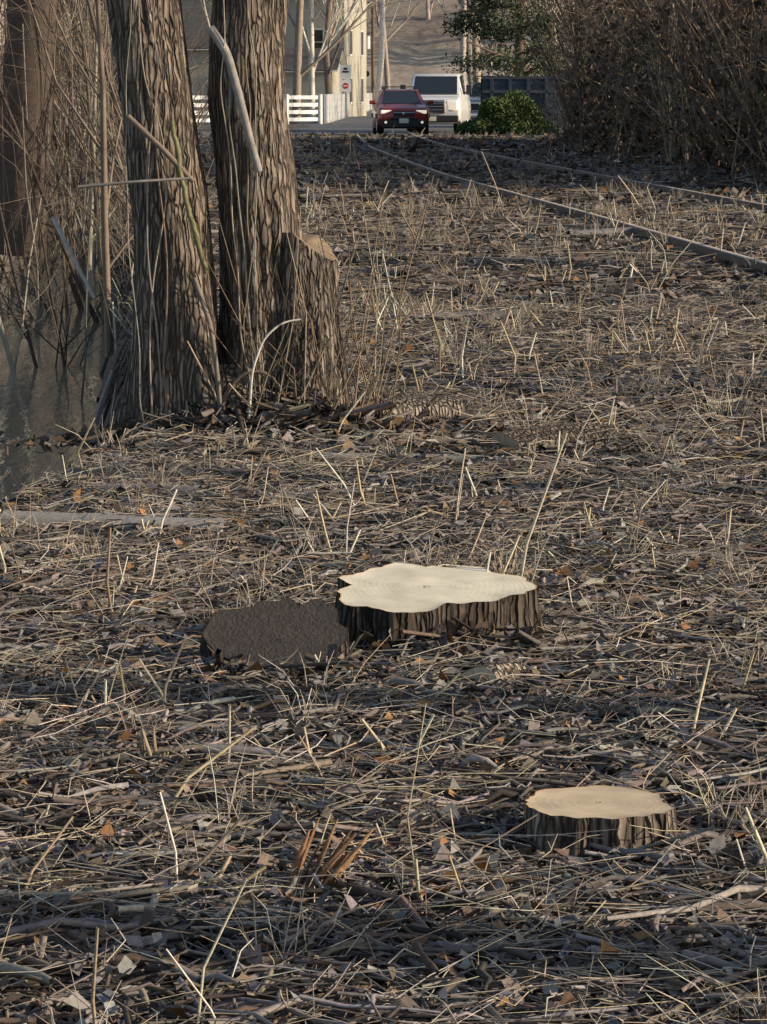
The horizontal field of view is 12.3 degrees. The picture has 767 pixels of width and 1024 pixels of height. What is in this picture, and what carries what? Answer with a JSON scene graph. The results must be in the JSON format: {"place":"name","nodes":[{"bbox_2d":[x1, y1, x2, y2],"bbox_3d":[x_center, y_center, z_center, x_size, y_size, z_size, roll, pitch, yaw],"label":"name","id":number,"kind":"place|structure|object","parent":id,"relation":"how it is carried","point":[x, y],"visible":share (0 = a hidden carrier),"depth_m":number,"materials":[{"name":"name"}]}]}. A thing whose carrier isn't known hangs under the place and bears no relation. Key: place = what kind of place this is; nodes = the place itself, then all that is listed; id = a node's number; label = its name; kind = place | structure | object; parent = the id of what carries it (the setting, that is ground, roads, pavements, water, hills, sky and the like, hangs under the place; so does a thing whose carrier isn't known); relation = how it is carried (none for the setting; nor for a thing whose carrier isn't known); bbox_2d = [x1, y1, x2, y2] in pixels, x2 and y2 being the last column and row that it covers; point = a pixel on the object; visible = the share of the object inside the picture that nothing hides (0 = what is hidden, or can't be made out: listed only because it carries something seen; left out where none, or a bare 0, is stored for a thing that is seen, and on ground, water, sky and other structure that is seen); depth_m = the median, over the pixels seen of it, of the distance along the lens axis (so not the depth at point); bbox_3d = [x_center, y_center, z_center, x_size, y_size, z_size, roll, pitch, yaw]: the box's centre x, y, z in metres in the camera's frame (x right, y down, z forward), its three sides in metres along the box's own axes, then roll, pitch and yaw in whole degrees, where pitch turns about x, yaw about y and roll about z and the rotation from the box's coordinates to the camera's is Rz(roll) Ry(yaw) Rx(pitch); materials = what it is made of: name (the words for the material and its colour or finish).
{"place":"outdoors","nodes":[
{"label":"outdoors","id":0,"kind":"place"},
{"bbox_2d":[0,159,120,501],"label":"canal water","id":1,"kind":"structure","parent":0,"point":[33,400],"depth_m":25.79,"materials":[{"name":"beige liquid"}]},
{"bbox_2d":[182,8,211,117],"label":"building","id":2,"kind":"structure","parent":0,"point":[201,35],"depth_m":201.07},
{"bbox_2d":[62,110,471,134],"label":"crossing road","id":3,"kind":"structure","parent":0,"point":[360,124],"depth_m":147.72,"materials":[{"name":"grey asphalt"}]},
{"bbox_2d":[340,65,350,119],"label":"weight limit sign","id":4,"kind":"object","parent":3,"relation":"on","point":[345,74],"visible":1,"depth_m":188.57,"materials":[{"name":"grey metal"}]},
{"bbox_2d":[366,0,379,106],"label":"utility pole","id":5,"kind":"object","parent":3,"relation":"on","point":[368,42],"visible":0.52,"depth_m":287.43,"materials":[{"name":"grey wood"}]},
{"bbox_2d":[369,86,432,133],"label":"car","id":6,"kind":"object","parent":3,"relation":"on","point":[400,109],"visible":1,"depth_m":121.82,"materials":[{"name":"red paint"}]},
{"bbox_2d":[400,74,471,132],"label":"white cargo van","id":7,"kind":"object","parent":3,"relation":"on","point":[449,95],"visible":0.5,"depth_m":129.15,"materials":[{"name":"white paint"}]},
{"bbox_2d":[469,75,510,120],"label":"parked car","id":8,"kind":"object","parent":3,"relation":"on","point":[475,102],"visible":0.03,"depth_m":147.04,"materials":[{"name":"grey paint"}]},
{"bbox_2d":[481,76,561,128],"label":"roll off skip","id":9,"kind":"object","parent":3,"relation":"on","point":[495,86],"visible":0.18,"depth_m":117.65,"materials":[{"name":"paint"}]},
{"bbox_2d":[0,0,612,93],"bbox_3d":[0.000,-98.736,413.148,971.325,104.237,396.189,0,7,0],"label":"wooded hillside","id":10,"kind":"structure","parent":0,"point":[416,44],"depth_m":373.01,"materials":[{"name":"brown wood"}]},
{"bbox_2d":[0,121,766,1023],"bbox_3d":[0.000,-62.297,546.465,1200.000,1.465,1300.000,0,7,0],"label":"dead leaves","id":11,"kind":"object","parent":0,"point":[208,129],"depth_m":26.39,"materials":[{"name":"brown plant"}]},
{"bbox_2d":[0,0,216,487],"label":"bank vines","id":12,"kind":"object","parent":11,"relation":"on","point":[37,101],"visible":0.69,"depth_m":32.48,"materials":[{"name":"brown plant"}]},
{"bbox_2d":[68,93,371,123],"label":"white board fence","id":13,"kind":"object","parent":11,"relation":"on","point":[334,106],"visible":0.37,"depth_m":163.97,"materials":[{"name":"paint"}]},
{"bbox_2d":[106,0,349,436],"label":"twin tree","id":14,"kind":"object","parent":11,"relation":"on","point":[185,380],"visible":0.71,"depth_m":15.30,"materials":[{"name":"brown plant"}]},
{"bbox_2d":[138,726,373,900],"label":"splintered stubs","id":15,"kind":"object","parent":11,"relation":"on","point":[344,861],"visible":0.56,"depth_m":6.56,"materials":[{"name":"brown wood"}]},
{"bbox_2d":[0,0,523,460],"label":"dry twigs","id":16,"kind":"object","parent":11,"relation":"on","point":[272,410],"visible":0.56,"depth_m":15.12,"materials":[{"name":"brown plant"}]},
{"bbox_2d":[198,597,349,671],"bbox_3d":[-0.278,0.352,9.008,0.453,0.248,0.265,0,7,0],"label":"dark stump","id":17,"kind":"object","parent":11,"relation":"on","point":[281,628],"visible":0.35,"depth_m":9.03,"materials":[{"name":"brown wood"}]},
{"bbox_2d":[182,0,365,116],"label":"beige house","id":18,"kind":"structure","parent":11,"relation":"on","point":[353,44],"depth_m":209.78,"materials":[{"name":"beige paint"}]},
{"bbox_2d":[0,0,611,122],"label":"trees","id":19,"kind":"object","parent":11,"relation":"on","point":[330,35],"visible":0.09,"depth_m":182.84,"materials":[{"name":"plant"}]},
{"bbox_2d":[285,48,346,117],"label":"house wing","id":20,"kind":"structure","parent":11,"relation":"on","point":[340,59],"depth_m":200.08,"materials":[{"name":"grey paint"}]},
{"bbox_2d":[0,401,766,1023],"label":"litter","id":21,"kind":"object","parent":11,"relation":"on","point":[120,571],"visible":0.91,"depth_m":7.77,"materials":[{"name":"brown plant"}]},
{"bbox_2d":[55,152,766,477],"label":"litter","id":22,"kind":"object","parent":11,"relation":"on","point":[541,315],"visible":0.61,"depth_m":21.47,"materials":[{"name":"brown plant"}]},
{"bbox_2d":[146,602,713,882],"bbox_3d":[0.117,0.495,8.118,1.739,0.192,3.827,0,7,0],"label":"stump debris heap","id":23,"kind":"object","parent":11,"relation":"on","point":[513,637],"visible":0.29,"depth_m":9.08,"materials":[{"name":"brown wood"}]},
{"bbox_2d":[108,124,766,233],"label":"litter","id":24,"kind":"object","parent":11,"relation":"on","point":[352,165],"visible":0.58,"depth_m":61.15,"materials":[{"name":"brown plant"}]},
{"bbox_2d":[335,562,545,659],"bbox_3d":[0.151,0.298,9.366,0.718,0.272,0.603,2,7,19],"label":"stump","id":25,"kind":"object","parent":11,"relation":"on","point":[430,596],"visible":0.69,"depth_m":9.30,"materials":[{"name":"beige wood"}]},
{"bbox_2d":[357,396,626,691],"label":"chips","id":26,"kind":"object","parent":11,"relation":"on","point":[448,405],"visible":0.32,"depth_m":14.50,"materials":[{"name":"beige wood"}]},
{"bbox_2d":[434,0,603,134],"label":"evergreen tree","id":27,"kind":"object","parent":11,"relation":"on","point":[496,115],"visible":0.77,"depth_m":133.15,"materials":[{"name":"green plant"}]},
{"bbox_2d":[355,131,766,275],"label":"rail track","id":28,"kind":"structure","parent":11,"relation":"on","point":[733,257],"depth_m":45.16,"materials":[{"name":"grey metal"}]},
{"bbox_2d":[523,785,677,867],"bbox_3d":[0.426,0.640,6.978,0.328,0.153,0.344,0,7,0],"label":"stump","id":29,"kind":"object","parent":11,"relation":"on","point":[576,810],"visible":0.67,"depth_m":6.87,"materials":[{"name":"beige wood"}]},
{"bbox_2d":[495,0,766,175],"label":"thicket brush","id":30,"kind":"object","parent":11,"relation":"on","point":[672,80],"visible":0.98,"depth_m":71.24,"materials":[{"name":"brown plant"}]}
]}

